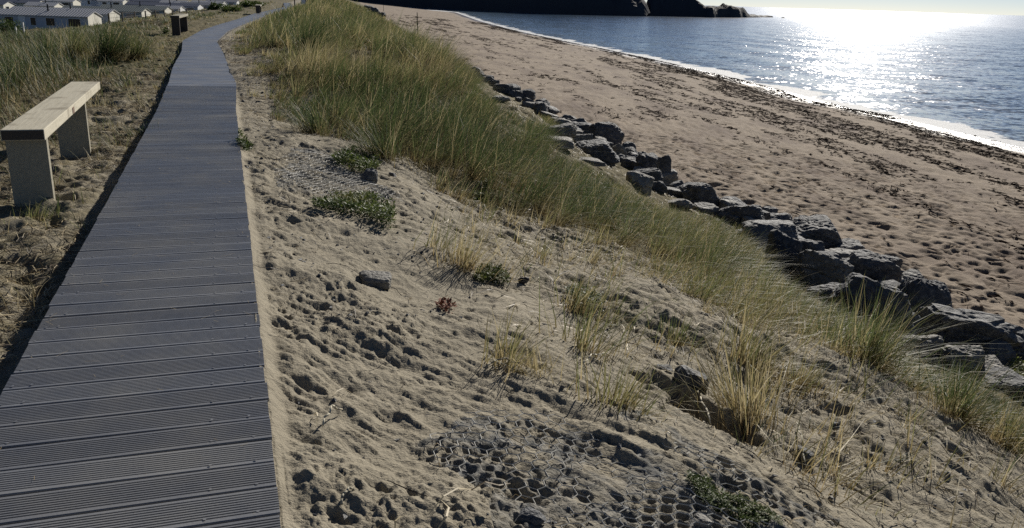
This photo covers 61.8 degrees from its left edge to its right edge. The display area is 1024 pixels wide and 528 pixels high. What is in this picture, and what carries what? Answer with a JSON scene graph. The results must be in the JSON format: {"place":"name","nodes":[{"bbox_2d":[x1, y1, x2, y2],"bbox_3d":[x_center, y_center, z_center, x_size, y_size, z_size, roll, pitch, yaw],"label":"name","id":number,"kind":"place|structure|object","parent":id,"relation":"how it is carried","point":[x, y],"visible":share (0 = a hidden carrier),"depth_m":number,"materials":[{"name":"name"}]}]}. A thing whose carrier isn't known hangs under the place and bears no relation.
{"place":"outdoors","nodes":[
{"label":"outdoors","id":0,"kind":"place"},
{"bbox_2d":[354,0,649,15],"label":"headland","id":1,"kind":"structure","parent":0,"point":[611,7],"depth_m":441.83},
{"bbox_2d":[0,0,1023,527],"bbox_3d":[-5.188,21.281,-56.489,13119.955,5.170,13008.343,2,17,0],"label":"ground","id":2,"kind":"structure","parent":0,"point":[438,374],"depth_m":4.61,"materials":[{"name":"sand"}]},
{"bbox_2d":[0,1,15,8],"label":"static caravan","id":3,"kind":"object","parent":2,"relation":"on","point":[7,4],"visible":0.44,"depth_m":140.11,"materials":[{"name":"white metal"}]},
{"bbox_2d":[0,18,26,33],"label":"scrub bush","id":4,"kind":"object","parent":2,"relation":"on","point":[2,25],"visible":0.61,"depth_m":51.79,"materials":[{"name":"green plant"}]},
{"bbox_2d":[0,49,44,87],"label":"grass tussock","id":5,"kind":"object","parent":2,"relation":"on","point":[13,70],"depth_m":14.94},
{"bbox_2d":[0,0,44,5],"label":"static caravan","id":6,"kind":"object","parent":2,"relation":"on","point":[19,2],"visible":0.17,"depth_m":157.50,"materials":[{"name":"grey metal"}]},
{"bbox_2d":[3,199,64,227],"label":"grass tussock","id":7,"kind":"object","parent":2,"relation":"on","point":[29,214],"depth_m":6.36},
{"bbox_2d":[3,25,71,64],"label":"grass tussock","id":8,"kind":"object","parent":2,"relation":"on","point":[47,45],"depth_m":20.59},
{"bbox_2d":[23,0,63,7],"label":"static caravan","id":9,"kind":"object","parent":2,"relation":"on","point":[43,4],"visible":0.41,"depth_m":144.50,"materials":[{"name":"grey metal"}]},
{"bbox_2d":[0,82,99,206],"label":"park bench","id":10,"kind":"object","parent":2,"relation":"on","point":[61,111],"visible":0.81,"depth_m":6.80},
{"bbox_2d":[0,4,102,29],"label":"static caravan","id":11,"kind":"object","parent":2,"relation":"on","point":[30,18],"visible":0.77,"depth_m":99.30,"materials":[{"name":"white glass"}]},
{"bbox_2d":[68,18,80,26],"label":"window","id":12,"kind":"structure","parent":11,"relation":"in","point":[73,20],"depth_m":99.20,"materials":[{"name":"black glass"}]},
{"bbox_2d":[43,0,80,5],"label":"static caravan","id":13,"kind":"object","parent":2,"relation":"on","point":[72,2],"visible":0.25,"depth_m":181.15,"materials":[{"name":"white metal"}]},
{"bbox_2d":[10,3,119,23],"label":"static caravan","id":14,"kind":"object","parent":2,"relation":"on","point":[104,18],"visible":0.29,"depth_m":111.57,"materials":[{"name":"grey metal"}]},
{"bbox_2d":[51,21,107,61],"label":"grass tussock","id":15,"kind":"object","parent":2,"relation":"on","point":[78,44],"depth_m":21.86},
{"bbox_2d":[62,2,151,18],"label":"static caravan","id":16,"kind":"object","parent":2,"relation":"on","point":[124,10],"visible":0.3,"depth_m":127.36,"materials":[{"name":"grey metal"}]},
{"bbox_2d":[53,14,165,63],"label":"grass tussock","id":17,"kind":"object","parent":2,"relation":"on","point":[112,46],"depth_m":20.76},
{"bbox_2d":[97,0,127,5],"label":"static caravan","id":18,"kind":"object","parent":2,"relation":"on","point":[115,2],"visible":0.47,"depth_m":203.61,"materials":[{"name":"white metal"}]},
{"bbox_2d":[91,0,160,5],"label":"static caravan","id":19,"kind":"object","parent":2,"relation":"on","point":[94,2],"visible":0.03,"depth_m":209.73,"materials":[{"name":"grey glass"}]},
{"bbox_2d":[100,1,171,13],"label":"static caravan","id":20,"kind":"object","parent":2,"relation":"on","point":[167,9],"visible":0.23,"depth_m":143.18,"materials":[{"name":"grey metal"}]},
{"bbox_2d":[121,31,160,60],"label":"grass tussock","id":21,"kind":"object","parent":2,"relation":"on","point":[139,54],"depth_m":21.15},
{"bbox_2d":[0,1,282,348],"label":"meadow grass","id":22,"kind":"structure","parent":2,"relation":"on","point":[49,67],"depth_m":16.46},
{"bbox_2d":[0,3,291,527],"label":"boardwalk","id":23,"kind":"structure","parent":2,"relation":"on","point":[121,439],"depth_m":3.72,"materials":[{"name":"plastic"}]},
{"bbox_2d":[108,8,186,24],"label":"wire fence","id":24,"kind":"object","parent":2,"relation":"on","point":[140,15],"visible":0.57,"depth_m":70.80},
{"bbox_2d":[124,0,203,10],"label":"static caravan","id":25,"kind":"object","parent":2,"relation":"on","point":[191,6],"visible":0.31,"depth_m":177.73,"materials":[{"name":"grey metal"}]},
{"bbox_2d":[170,14,187,35],"bbox_3d":[-12.954,-9.265,33.386,0.320,0.919,3.184,-3,18,-14],"label":"park bench","id":26,"kind":"object","parent":2,"relation":"on","point":[179,23],"visible":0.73,"depth_m":32.03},
{"bbox_2d":[206,1,224,9],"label":"scrub bush","id":27,"kind":"object","parent":2,"relation":"on","point":[214,6],"visible":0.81,"depth_m":108.86,"materials":[{"name":"green plant"}]},
{"bbox_2d":[219,4,243,11],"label":"scrub bush","id":28,"kind":"object","parent":2,"relation":"on","point":[228,8],"visible":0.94,"depth_m":75.88,"materials":[{"name":"green plant"}]},
{"bbox_2d":[235,127,254,150],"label":"plant","id":29,"kind":"object","parent":2,"relation":"on","point":[245,145],"visible":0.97,"depth_m":9.07,"materials":[{"name":"green plant"}]},
{"bbox_2d":[239,0,264,6],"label":"scrub bush","id":30,"kind":"object","parent":2,"relation":"on","point":[247,3],"visible":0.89,"depth_m":100.71,"materials":[{"name":"green plant"}]},
{"bbox_2d":[259,92,349,135],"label":"grass tussock","id":31,"kind":"object","parent":2,"relation":"on","point":[311,125],"depth_m":10.76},
{"bbox_2d":[258,5,361,54],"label":"grass tussock","id":32,"kind":"object","parent":2,"relation":"on","point":[315,34],"depth_m":19.58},
{"bbox_2d":[275,149,399,202],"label":"plant","id":33,"kind":"object","parent":2,"relation":"on","point":[341,170],"visible":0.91,"depth_m":8.18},
{"bbox_2d":[310,187,397,229],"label":"plant","id":34,"kind":"object","parent":2,"relation":"on","point":[352,201],"visible":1,"depth_m":6.90,"materials":[{"name":"green plant"}]},
{"bbox_2d":[330,144,383,172],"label":"plant","id":35,"kind":"object","parent":2,"relation":"on","point":[349,157],"visible":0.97,"depth_m":9.02,"materials":[{"name":"green plant"}]},
{"bbox_2d":[361,168,377,183],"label":"stone","id":36,"kind":"object","parent":2,"relation":"on","point":[369,174],"visible":0.81,"depth_m":8.45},
{"bbox_2d":[322,111,420,167],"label":"grass tussock","id":37,"kind":"object","parent":2,"relation":"on","point":[381,148],"depth_m":9.88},
{"bbox_2d":[359,270,391,289],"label":"stone","id":38,"kind":"object","parent":2,"relation":"on","point":[377,279],"visible":0.94,"depth_m":5.33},
{"bbox_2d":[386,195,490,260],"bbox_3d":[-0.417,-0.234,6.250,0.998,0.474,0.854,-9,20,-31],"label":"grass tussock","id":39,"kind":"object","parent":2,"relation":"on","point":[437,241],"depth_m":6.31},
{"bbox_2d":[434,295,456,313],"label":"plant","id":40,"kind":"object","parent":2,"relation":"on","point":[441,302],"visible":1,"depth_m":5.09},
{"bbox_2d":[422,212,531,290],"bbox_3d":[-0.232,-0.105,6.033,0.923,0.447,0.904,-15,24,-43],"label":"grass tussock","id":41,"kind":"object","parent":2,"relation":"on","point":[466,256],"depth_m":6.06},
{"bbox_2d":[468,178,492,202],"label":"plant","id":42,"kind":"object","parent":2,"relation":"on","point":[481,192],"visible":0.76,"depth_m":9.86,"materials":[{"name":"green plant"}]},
{"bbox_2d":[472,262,510,284],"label":"plant","id":43,"kind":"object","parent":2,"relation":"on","point":[486,275],"visible":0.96,"depth_m":6.00,"materials":[{"name":"green plant"}]},
{"bbox_2d":[493,84,520,94],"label":"boulder","id":44,"kind":"object","parent":2,"relation":"on","point":[505,88],"visible":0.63,"depth_m":40.61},
{"bbox_2d":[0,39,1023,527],"bbox_3d":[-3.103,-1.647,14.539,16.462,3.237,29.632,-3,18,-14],"label":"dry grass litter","id":45,"kind":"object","parent":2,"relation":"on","point":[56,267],"visible":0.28,"depth_m":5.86,"materials":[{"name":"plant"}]},
{"bbox_2d":[508,90,522,97],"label":"boulder","id":46,"kind":"object","parent":2,"relation":"on","point":[515,93],"visible":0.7,"depth_m":40.21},
{"bbox_2d":[514,507,545,525],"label":"stone","id":47,"kind":"object","parent":2,"relation":"on","point":[529,515],"visible":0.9,"depth_m":2.84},
{"bbox_2d":[483,334,582,385],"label":"grass tussock","id":48,"kind":"object","parent":2,"relation":"on","point":[534,363],"depth_m":4.21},
{"bbox_2d":[533,103,547,114],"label":"boulder","id":49,"kind":"object","parent":2,"relation":"on","point":[538,107],"visible":0.66,"depth_m":33.44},
{"bbox_2d":[476,303,619,381],"bbox_3d":[0.127,0.371,4.338,0.681,0.369,0.740,-9,20,-30],"label":"grass tussock","id":50,"kind":"object","parent":2,"relation":"on","point":[514,348],"depth_m":4.28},
{"bbox_2d":[543,136,574,149],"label":"boulder","id":51,"kind":"object","parent":2,"relation":"on","point":[570,142],"visible":0.48,"depth_m":15.14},
{"bbox_2d":[547,122,576,137],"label":"boulder","id":52,"kind":"object","parent":2,"relation":"on","point":[570,128],"visible":0.59,"depth_m":16.18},
{"bbox_2d":[572,134,592,141],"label":"boulder","id":53,"kind":"object","parent":2,"relation":"on","point":[579,137],"visible":0.52,"depth_m":26.97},
{"bbox_2d":[563,280,605,310],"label":"plant","id":54,"kind":"object","parent":2,"relation":"on","point":[583,294],"visible":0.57,"depth_m":5.95,"materials":[{"name":"green plant"}]},
{"bbox_2d":[580,156,606,166],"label":"boulder","id":55,"kind":"object","parent":2,"relation":"on","point":[596,162],"visible":0.51,"depth_m":15.39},
{"bbox_2d":[575,138,619,166],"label":"boulder","id":56,"kind":"object","parent":2,"relation":"on","point":[607,155],"visible":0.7,"depth_m":17.48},
{"bbox_2d":[552,261,655,326],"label":"grass tussock","id":57,"kind":"object","parent":2,"relation":"on","point":[574,297],"depth_m":5.73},
{"bbox_2d":[429,408,785,527],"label":"wire mesh","id":58,"kind":"object","parent":2,"relation":"on","point":[579,476],"visible":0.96,"depth_m":3.24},
{"bbox_2d":[539,279,694,371],"bbox_3d":[0.687,0.307,4.934,1.105,0.588,0.752,5,18,11],"label":"grass tussock","id":59,"kind":"object","parent":2,"relation":"on","point":[585,342],"depth_m":4.87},
{"bbox_2d":[612,143,626,154],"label":"boulder","id":60,"kind":"object","parent":2,"relation":"on","point":[618,148],"visible":0.34,"depth_m":25.51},
{"bbox_2d":[230,0,1023,454],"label":"marram grass","id":61,"kind":"structure","parent":2,"relation":"on","point":[330,70],"depth_m":11.64,"materials":[{"name":"plant"}]},
{"bbox_2d":[620,157,636,168],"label":"boulder","id":62,"kind":"object","parent":2,"relation":"on","point":[628,162],"visible":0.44,"depth_m":23.63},
{"bbox_2d":[241,82,1023,526],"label":"stone chips","id":63,"kind":"object","parent":2,"relation":"on","point":[543,324],"visible":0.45,"depth_m":4.96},
{"bbox_2d":[626,171,654,196],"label":"boulder","id":64,"kind":"object","parent":2,"relation":"on","point":[639,179],"visible":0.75,"depth_m":16.39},
{"bbox_2d":[567,349,715,422],"bbox_3d":[0.652,0.540,4.133,0.729,0.386,0.884,17,23,40],"label":"grass tussock","id":65,"kind":"object","parent":2,"relation":"on","point":[623,400],"depth_m":3.99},
{"bbox_2d":[635,152,657,167],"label":"boulder","id":66,"kind":"object","parent":2,"relation":"on","point":[646,160],"visible":0.48,"depth_m":23.13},
{"bbox_2d":[633,168,662,180],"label":"boulder","id":67,"kind":"object","parent":2,"relation":"on","point":[656,174],"visible":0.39,"depth_m":19.45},
{"bbox_2d":[652,181,667,193],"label":"boulder","id":68,"kind":"object","parent":2,"relation":"on","point":[659,186],"visible":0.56,"depth_m":18.75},
{"bbox_2d":[657,155,671,172],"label":"boulder","id":69,"kind":"object","parent":2,"relation":"on","point":[664,163],"visible":0.5,"depth_m":22.12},
{"bbox_2d":[661,169,677,185],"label":"boulder","id":70,"kind":"object","parent":2,"relation":"on","point":[669,178],"visible":0.31,"depth_m":22.16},
{"bbox_2d":[665,187,682,196],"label":"boulder","id":71,"kind":"object","parent":2,"relation":"on","point":[674,192],"visible":0.52,"depth_m":19.89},
{"bbox_2d":[638,295,725,352],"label":"grass tussock","id":72,"kind":"object","parent":2,"relation":"on","point":[677,336],"depth_m":5.67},
{"bbox_2d":[668,198,696,208],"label":"boulder","id":73,"kind":"object","parent":2,"relation":"on","point":[683,203],"visible":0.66,"depth_m":17.28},
{"bbox_2d":[674,365,709,391],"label":"stone","id":74,"kind":"object","parent":2,"relation":"on","point":[684,369],"visible":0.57,"depth_m":4.75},
{"bbox_2d":[682,184,719,206],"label":"boulder","id":75,"kind":"object","parent":2,"relation":"on","point":[694,193],"visible":0.72,"depth_m":19.10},
{"bbox_2d":[689,513,713,527],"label":"stone","id":76,"kind":"object","parent":2,"relation":"on","point":[701,518],"visible":0.96,"depth_m":3.00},
{"bbox_2d":[693,202,719,215],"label":"boulder","id":77,"kind":"object","parent":2,"relation":"on","point":[707,207],"visible":0.56,"depth_m":18.10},
{"bbox_2d":[395,141,1023,527],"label":"sparse grass","id":78,"kind":"structure","parent":2,"relation":"on","point":[829,432],"depth_m":5.51,"materials":[{"name":"plant"}]},
{"bbox_2d":[620,412,832,524],"bbox_3d":[0.862,0.902,3.639,1.030,0.315,0.429,13,21,33],"label":"wire mesh","id":79,"kind":"object","parent":2,"relation":"on","point":[730,460],"visible":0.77,"depth_m":3.56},
{"bbox_2d":[718,199,739,208],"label":"boulder","id":80,"kind":"object","parent":2,"relation":"on","point":[723,203],"visible":0.43,"depth_m":19.15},
{"bbox_2d":[643,329,816,447],"bbox_3d":[1.198,0.622,4.649,1.110,0.642,1.263,2,17,0],"label":"grass tussock","id":81,"kind":"object","parent":2,"relation":"on","point":[749,410],"depth_m":4.61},
{"bbox_2d":[721,213,740,226],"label":"boulder","id":82,"kind":"object","parent":2,"relation":"on","point":[733,218],"visible":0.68,"depth_m":17.76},
{"bbox_2d":[684,469,782,527],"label":"plant","id":83,"kind":"object","parent":2,"relation":"on","point":[698,480],"visible":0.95,"depth_m":3.20,"materials":[{"name":"green plant"}]},
{"bbox_2d":[717,205,764,219],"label":"boulder","id":84,"kind":"object","parent":2,"relation":"on","point":[755,212],"visible":0.52,"depth_m":17.73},
{"bbox_2d":[681,293,836,398],"bbox_3d":[1.685,0.459,5.547,1.286,0.570,1.169,2,17,0],"label":"grass tussock","id":85,"kind":"object","parent":2,"relation":"on","point":[747,352],"depth_m":5.50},
{"bbox_2d":[741,219,798,249],"bbox_3d":[4.881,-0.500,16.142,1.321,0.690,1.092,-2,20,-8],"label":"boulder","id":86,"kind":"object","parent":2,"relation":"on","point":[787,227],"visible":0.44,"depth_m":15.89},
{"bbox_2d":[765,229,802,279],"bbox_3d":[4.316,-0.074,13.572,0.538,0.976,0.460,0,17,-6],"label":"boulder","id":87,"kind":"object","parent":2,"relation":"on","point":[781,241],"visible":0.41,"depth_m":13.37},
{"bbox_2d":[794,445,813,465],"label":"stone","id":88,"kind":"object","parent":2,"relation":"on","point":[809,456],"visible":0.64,"depth_m":4.35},
{"bbox_2d":[799,238,824,250],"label":"boulder","id":89,"kind":"object","parent":2,"relation":"on","point":[810,244],"visible":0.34,"depth_m":15.82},
{"bbox_2d":[768,342,859,398],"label":"grass tussock","id":90,"kind":"object","parent":2,"relation":"on","point":[802,377],"depth_m":5.49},
{"bbox_2d":[789,249,853,287],"bbox_3d":[4.823,0.192,13.341,1.137,0.852,0.840,13,15,11],"label":"boulder","id":91,"kind":"object","parent":2,"relation":"on","point":[821,268],"visible":0.73,"depth_m":13.01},
{"bbox_2d":[807,282,839,299],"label":"boulder","id":92,"kind":"object","parent":2,"relation":"on","point":[830,287],"visible":0.23,"depth_m":11.91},
{"bbox_2d":[823,272,916,337],"bbox_3d":[4.727,0.593,11.283,1.272,0.911,0.940,13,13,12],"label":"boulder","id":93,"kind":"object","parent":2,"relation":"on","point":[853,280],"visible":0.56,"depth_m":10.88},
{"bbox_2d":[912,312,920,334],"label":"boulder","id":94,"kind":"object","parent":2,"relation":"on","point":[915,320],"visible":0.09,"depth_m":11.15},
{"bbox_2d":[893,334,943,359],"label":"boulder","id":95,"kind":"object","parent":2,"relation":"on","point":[934,338],"visible":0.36,"depth_m":10.06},
{"bbox_2d":[820,275,1019,404],"bbox_3d":[2.917,0.531,6.473,2.020,0.938,1.735,2,17,0],"label":"grass tussock","id":96,"kind":"object","parent":2,"relation":"on","point":[879,340],"depth_m":6.46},
{"bbox_2d":[897,276,951,312],"bbox_3d":[6.044,0.644,12.637,0.959,0.978,0.675,-2,18,-13],"label":"boulder","id":97,"kind":"object","parent":2,"relation":"on","point":[936,291],"visible":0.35,"depth_m":12.34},
{"bbox_2d":[930,345,984,376],"bbox_3d":[5.339,1.177,10.248,0.717,0.469,0.518,-14,23,-42],"label":"boulder","id":98,"kind":"object","parent":2,"relation":"on","point":[957,350],"visible":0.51,"depth_m":10.04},
{"bbox_2d":[911,340,1023,441],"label":"grass tussock","id":99,"kind":"object","parent":2,"relation":"on","point":[959,404],"depth_m":6.09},
{"bbox_2d":[916,303,1023,346],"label":"boulder","id":100,"kind":"object","parent":2,"relation":"on","point":[987,327],"visible":0.54,"depth_m":11.27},
{"bbox_2d":[950,377,1023,457],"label":"grass tussock","id":101,"kind":"object","parent":2,"relation":"on","point":[1004,442],"depth_m":5.97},
{"bbox_2d":[977,355,1004,379],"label":"boulder","id":102,"kind":"object","parent":2,"relation":"on","point":[996,362],"visible":0.3,"depth_m":10.15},
{"bbox_2d":[982,339,1015,367],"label":"boulder","id":103,"kind":"object","parent":2,"relation":"on","point":[1003,351],"visible":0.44,"depth_m":11.02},
{"bbox_2d":[978,367,1023,396],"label":"boulder","id":104,"kind":"object","parent":2,"relation":"on","point":[1019,378],"visible":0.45,"depth_m":9.71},
{"bbox_2d":[1008,354,1023,375],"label":"plant","id":105,"kind":"object","parent":2,"relation":"on","point":[1020,362],"visible":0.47,"depth_m":10.98,"materials":[{"name":"green plant"}]},
{"bbox_2d":[361,2,1023,327],"bbox_3d":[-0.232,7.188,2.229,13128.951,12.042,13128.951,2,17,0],"label":"beach","id":106,"kind":"structure","parent":0,"point":[919,242],"depth_m":31.43,"materials":[{"name":"sand"}]},
{"bbox_2d":[522,89,535,100],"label":"boulder","id":107,"kind":"object","parent":106,"relation":"on","point":[529,93],"visible":0.59,"depth_m":40.48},
{"bbox_2d":[584,121,624,144],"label":"boulder","id":108,"kind":"object","parent":106,"relation":"on","point":[612,132],"visible":0.66,"depth_m":28.53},
{"bbox_2d":[389,14,1023,314],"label":"seaweed","id":109,"kind":"object","parent":106,"relation":"on","point":[718,78],"visible":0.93,"depth_m":45.94,"materials":[{"name":"plant"}]},
{"bbox_2d":[720,196,746,205],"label":"boulder","id":110,"kind":"object","parent":106,"relation":"on","point":[738,201],"visible":0.29,"depth_m":20.43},
{"bbox_2d":[769,213,792,219],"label":"boulder","id":111,"kind":"object","parent":106,"relation":"on","point":[781,216],"visible":0.24,"depth_m":19.27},
{"bbox_2d":[790,214,842,248],"bbox_3d":[6.144,-0.525,17.480,1.290,0.880,0.988,2,17,1],"label":"boulder","id":112,"kind":"object","parent":106,"relation":"on","point":[817,227],"visible":0.55,"depth_m":17.09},
{"bbox_2d":[825,248,853,257],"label":"boulder","id":113,"kind":"object","parent":106,"relation":"on","point":[843,252],"visible":0.21,"depth_m":16.39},
{"bbox_2d":[833,238,864,249],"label":"boulder","id":114,"kind":"object","parent":106,"relation":"on","point":[850,243],"visible":0.39,"depth_m":17.06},
{"bbox_2d":[843,249,903,282],"bbox_3d":[6.076,0.212,14.571,1.005,0.932,0.742,-2,24,-5],"label":"boulder","id":115,"kind":"object","parent":106,"relation":"on","point":[872,265],"visible":0.52,"depth_m":14.19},
{"bbox_2d":[880,254,902,267],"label":"boulder","id":116,"kind":"object","parent":106,"relation":"on","point":[898,261],"visible":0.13,"depth_m":16.07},
{"bbox_2d":[900,269,924,282],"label":"boulder","id":117,"kind":"object","parent":106,"relation":"on","point":[909,273],"visible":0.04,"depth_m":14.71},
{"bbox_2d":[1006,322,1023,360],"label":"boulder","id":118,"kind":"object","parent":106,"relation":"on","point":[1019,350],"visible":0.12,"depth_m":11.76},
{"bbox_2d":[646,0,772,17],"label":"islet","id":119,"kind":"object","parent":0,"point":[687,8],"visible":0.89,"depth_m":482.96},
{"bbox_2d":[409,5,1023,147],"bbox_3d":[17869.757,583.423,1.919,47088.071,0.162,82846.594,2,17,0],"label":"sea","id":120,"kind":"structure","parent":0,"point":[961,73],"depth_m":135.60,"materials":[{"name":"liquid"}]},
{"bbox_2d":[645,0,1023,15],"label":"sky","id":121,"kind":"structure","parent":0,"point":[991,7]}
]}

